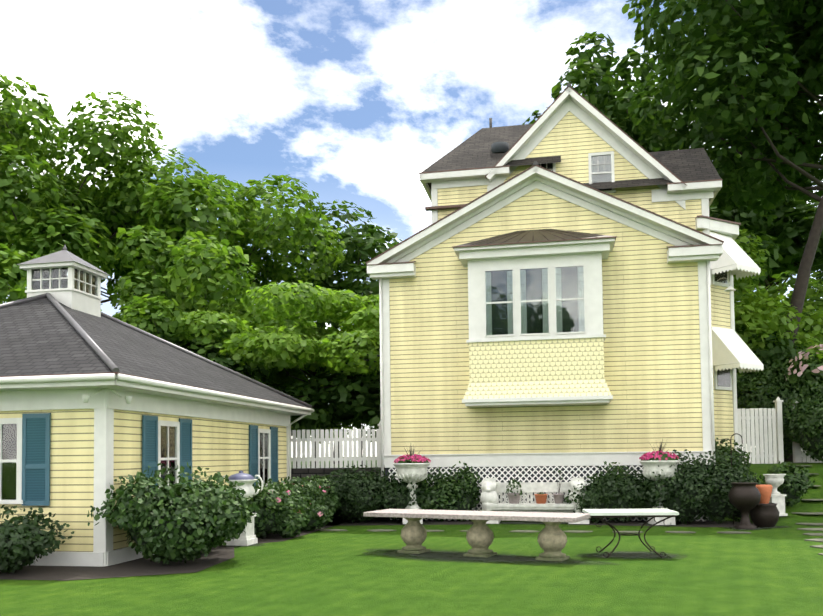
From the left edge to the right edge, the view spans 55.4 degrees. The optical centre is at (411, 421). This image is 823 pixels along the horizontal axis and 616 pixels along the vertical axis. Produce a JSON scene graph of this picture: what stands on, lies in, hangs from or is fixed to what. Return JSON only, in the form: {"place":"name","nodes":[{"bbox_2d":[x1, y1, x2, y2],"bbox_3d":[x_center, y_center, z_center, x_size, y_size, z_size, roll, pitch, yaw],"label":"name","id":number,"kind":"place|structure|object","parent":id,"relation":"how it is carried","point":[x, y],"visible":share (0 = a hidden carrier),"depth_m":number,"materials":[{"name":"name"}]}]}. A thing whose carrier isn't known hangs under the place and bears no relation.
{"place":"outdoors","nodes":[
{"label":"outdoors","id":0,"kind":"place"},
{"bbox_2d":[0,452,822,615],"bbox_3d":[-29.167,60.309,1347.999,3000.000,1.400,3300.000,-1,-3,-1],"label":"ground","id":1,"kind":"structure","parent":0,"point":[708,571],"depth_m":11.28,"materials":[{"name":"green plant"}]},
{"bbox_2d":[0,245,311,566],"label":"cottage","id":2,"kind":"structure","parent":1,"relation":"on","point":[70,451],"depth_m":14.39,"materials":[{"name":"yellow wood"}]},
{"bbox_2d":[0,373,314,483],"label":"rain gutter","id":3,"kind":"object","parent":2,"relation":"attached to","point":[77,377],"visible":0.79,"depth_m":13.55,"materials":[{"name":"white metal"}]},
{"bbox_2d":[0,519,759,580],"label":"mulch","id":4,"kind":"object","parent":1,"relation":"on","point":[145,566],"visible":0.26,"depth_m":13.21,"materials":[{"name":"brown soil"}]},
{"bbox_2d":[87,359,822,563],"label":"flowering bushes","id":5,"kind":"object","parent":4,"relation":"on","point":[223,507],"visible":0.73,"depth_m":13.78,"materials":[{"name":"green plant"}]},
{"bbox_2d":[269,484,325,515],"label":"pink flowers","id":6,"kind":"object","parent":5,"relation":"attached to","point":[318,513],"visible":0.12,"depth_m":18.63,"materials":[{"name":"pink plant"}]},
{"bbox_2d":[416,461,631,521],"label":"shrubs","id":7,"kind":"object","parent":4,"relation":"on","point":[450,488],"visible":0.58,"depth_m":20.87,"materials":[{"name":"green plant"}]},
{"bbox_2d":[0,449,764,572],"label":"bushes","id":8,"kind":"object","parent":1,"relation":"on","point":[382,487],"visible":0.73,"depth_m":19.44,"materials":[{"name":"green plant"}]},
{"bbox_2d":[0,392,822,565],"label":"shrub","id":9,"kind":"object","parent":1,"relation":"on","point":[267,527],"visible":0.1,"depth_m":19.41,"materials":[{"name":"green plant"}]},
{"bbox_2d":[3,0,822,467],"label":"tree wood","id":10,"kind":"object","parent":1,"relation":"on","point":[801,282],"visible":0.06,"depth_m":30.18,"materials":[{"name":"brown wood"}]},
{"bbox_2d":[0,280,20,301],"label":"leaves","id":11,"kind":"object","parent":10,"relation":"attached to","point":[6,297],"visible":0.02,"depth_m":44.37,"materials":[{"name":"green plant"}]},
{"bbox_2d":[0,81,31,284],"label":"leaves","id":12,"kind":"object","parent":10,"relation":"attached to","point":[6,117],"visible":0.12,"depth_m":31.85,"materials":[{"name":"green plant"}]},
{"bbox_2d":[0,243,154,334],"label":"leaves","id":13,"kind":"object","parent":10,"relation":"on","point":[17,293],"depth_m":26.02,"materials":[{"name":"green plant"}]},
{"bbox_2d":[0,74,210,295],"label":"leaves","id":14,"kind":"object","parent":10,"relation":"attached to","point":[38,203],"visible":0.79,"depth_m":31.43,"materials":[{"name":"green plant"}]},
{"bbox_2d":[107,224,282,372],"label":"leaves","id":15,"kind":"object","parent":10,"relation":"on","point":[145,303],"visible":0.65,"depth_m":27.36,"materials":[{"name":"green plant"}]},
{"bbox_2d":[80,160,345,302],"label":"leaves","id":16,"kind":"object","parent":10,"relation":"attached to","point":[239,225],"visible":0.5,"depth_m":33.93,"materials":[{"name":"green plant"}]},
{"bbox_2d":[137,320,291,418],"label":"leaves","id":17,"kind":"object","parent":10,"relation":"on","point":[218,359],"depth_m":25.32,"materials":[{"name":"green plant"}]},
{"bbox_2d":[168,280,379,392],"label":"leaves","id":18,"kind":"object","parent":10,"relation":"attached to","point":[336,349],"visible":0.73,"depth_m":24.70,"materials":[{"name":"green plant"}]},
{"bbox_2d":[258,368,353,443],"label":"leaves","id":19,"kind":"object","parent":10,"relation":"on","point":[287,382],"visible":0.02,"depth_m":28.92,"materials":[{"name":"green plant"}]},
{"bbox_2d":[259,200,401,328],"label":"leaves","id":20,"kind":"object","parent":10,"relation":"attached to","point":[357,245],"visible":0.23,"depth_m":41.81,"materials":[{"name":"green plant"}]},
{"bbox_2d":[285,364,380,441],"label":"leaves","id":21,"kind":"object","parent":10,"relation":"on","point":[340,402],"visible":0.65,"depth_m":25.07,"materials":[{"name":"green plant"}]},
{"bbox_2d":[522,31,680,151],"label":"leaves","id":22,"kind":"object","parent":10,"relation":"on","point":[609,86],"visible":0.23,"depth_m":37.80,"materials":[{"name":"green plant"}]},
{"bbox_2d":[594,63,715,200],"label":"leaves","id":23,"kind":"object","parent":10,"relation":"attached to","point":[653,83],"depth_m":41.42,"materials":[{"name":"green plant"}]},
{"bbox_2d":[622,0,822,213],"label":"leaves","id":24,"kind":"object","parent":10,"relation":"attached to","point":[789,33],"visible":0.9,"depth_m":29.77,"materials":[{"name":"green plant"}]},
{"bbox_2d":[736,369,776,412],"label":"leaves","id":25,"kind":"object","parent":10,"relation":"on","point":[739,374],"visible":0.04,"depth_m":27.47,"materials":[{"name":"green plant"}]},
{"bbox_2d":[709,154,822,300],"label":"leaves","id":26,"kind":"object","parent":10,"relation":"attached to","point":[782,228],"visible":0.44,"depth_m":47.49,"materials":[{"name":"green plant"}]},
{"bbox_2d":[733,229,822,374],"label":"leaves","id":27,"kind":"object","parent":10,"relation":"attached to","point":[753,317],"visible":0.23,"depth_m":29.56,"materials":[{"name":"green plant"}]},
{"bbox_2d":[736,331,822,401],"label":"leaves","id":28,"kind":"object","parent":10,"relation":"on","point":[771,354],"visible":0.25,"depth_m":28.32,"materials":[{"name":"green plant"}]},
{"bbox_2d":[736,270,822,371],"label":"leaves","id":29,"kind":"object","parent":10,"relation":"on","point":[813,296],"visible":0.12,"depth_m":36.00,"materials":[{"name":"green plant"}]},
{"bbox_2d":[221,516,791,564],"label":"worn patches","id":30,"kind":"object","parent":1,"relation":"on","point":[442,555],"visible":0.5,"depth_m":13.76,"materials":[{"name":"green plant"}]},
{"bbox_2d":[221,471,262,545],"bbox_3d":[-3.536,1.782,16.276,0.715,1.530,0.707,1,-3,-31],"label":"decorative urn","id":31,"kind":"object","parent":30,"relation":"on","point":[247,537],"visible":0.58,"depth_m":16.10,"materials":[{"name":"white stone"}]},
{"bbox_2d":[393,463,430,523],"bbox_3d":[0.015,1.902,20.829,1.010,1.600,1.010,-1,-3,-1],"label":"urn","id":32,"kind":"object","parent":30,"relation":"on","point":[409,473],"visible":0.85,"depth_m":20.55,"materials":[{"name":"white stone"}]},
{"bbox_2d":[404,440,668,455],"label":"urn spikes","id":33,"kind":"object","parent":32,"relation":"in","point":[412,452],"visible":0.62,"depth_m":20.71,"materials":[{"name":"plant"}]},
{"bbox_2d":[394,450,678,462],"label":"flowers","id":34,"kind":"object","parent":32,"relation":"in","point":[423,458],"depth_m":19.80,"materials":[{"name":"plant"}]},
{"bbox_2d":[363,509,590,560],"bbox_3d":[1.114,2.012,14.024,4.000,0.760,1.000,-2,-3,28],"label":"stone bench","id":35,"kind":"object","parent":30,"relation":"on","point":[552,539],"visible":0.92,"depth_m":13.76,"materials":[{"name":"stone"}]},
{"bbox_2d":[480,477,588,523],"bbox_3d":[3.196,2.067,20.565,2.820,1.170,0.720,-1,-3,11],"label":"bench","id":36,"kind":"object","parent":30,"relation":"on","point":[492,488],"visible":0.67,"depth_m":20.59,"materials":[{"name":"white"}]},
{"bbox_2d":[507,471,564,503],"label":"flower pots","id":37,"kind":"object","parent":36,"relation":"on","point":[542,498],"visible":0.92,"depth_m":20.47,"materials":[{"name":"ceramic"}]},
{"bbox_2d":[505,469,562,495],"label":"potted plants","id":38,"kind":"object","parent":37,"relation":"in","point":[509,483],"depth_m":20.57,"materials":[{"name":"green plant"}]},
{"bbox_2d":[582,509,678,556],"bbox_3d":[3.843,1.965,13.827,1.500,0.790,0.920,-1,-3,5],"label":"iron table","id":39,"kind":"object","parent":30,"relation":"on","point":[599,514],"visible":0.92,"depth_m":13.50,"materials":[{"name":"stone"}]},
{"bbox_2d":[639,460,680,524],"bbox_3d":[6.263,1.776,19.699,1.010,1.600,1.010,-1,-3,-1],"label":"urn","id":40,"kind":"object","parent":30,"relation":"on","point":[651,466],"visible":0.69,"depth_m":19.41,"materials":[{"name":"white stone"}]},
{"bbox_2d":[721,433,787,528],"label":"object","id":41,"kind":"object","parent":30,"relation":"on","point":[764,505],"visible":1,"depth_m":18.42,"materials":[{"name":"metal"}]},
{"bbox_2d":[366,86,740,520],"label":"house","id":42,"kind":"structure","parent":1,"relation":"on","point":[565,305],"depth_m":21.20,"materials":[{"name":"yellow wood"}]},
{"bbox_2d":[489,83,570,165],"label":"ridge caps","id":43,"kind":"object","parent":42,"relation":"on","point":[535,163],"visible":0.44,"depth_m":25.11,"materials":[{"name":"grey"}]},
{"bbox_2d":[710,232,763,373],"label":"awnings","id":44,"kind":"object","parent":42,"relation":"attached to","point":[730,349],"visible":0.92,"depth_m":24.19,"materials":[{"name":"white paint"}]},
{"bbox_2d":[291,397,822,518],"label":"fences","id":45,"kind":"object","parent":1,"relation":"on","point":[774,428],"visible":0.21,"depth_m":22.75,"materials":[{"name":"white paint"}]},
{"bbox_2d":[300,462,822,554],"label":"stones","id":46,"kind":"object","parent":1,"relation":"on","point":[726,532],"visible":0.69,"depth_m":17.93,"materials":[{"name":"grey stone"}]},
{"bbox_2d":[0,0,822,456],"label":"sky","id":47,"kind":"structure","parent":0,"point":[352,100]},
{"bbox_2d":[785,344,822,404],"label":"flowering shrub","id":48,"kind":"object","parent":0,"point":[803,368],"depth_m":26.14,"materials":[{"name":"plant"}]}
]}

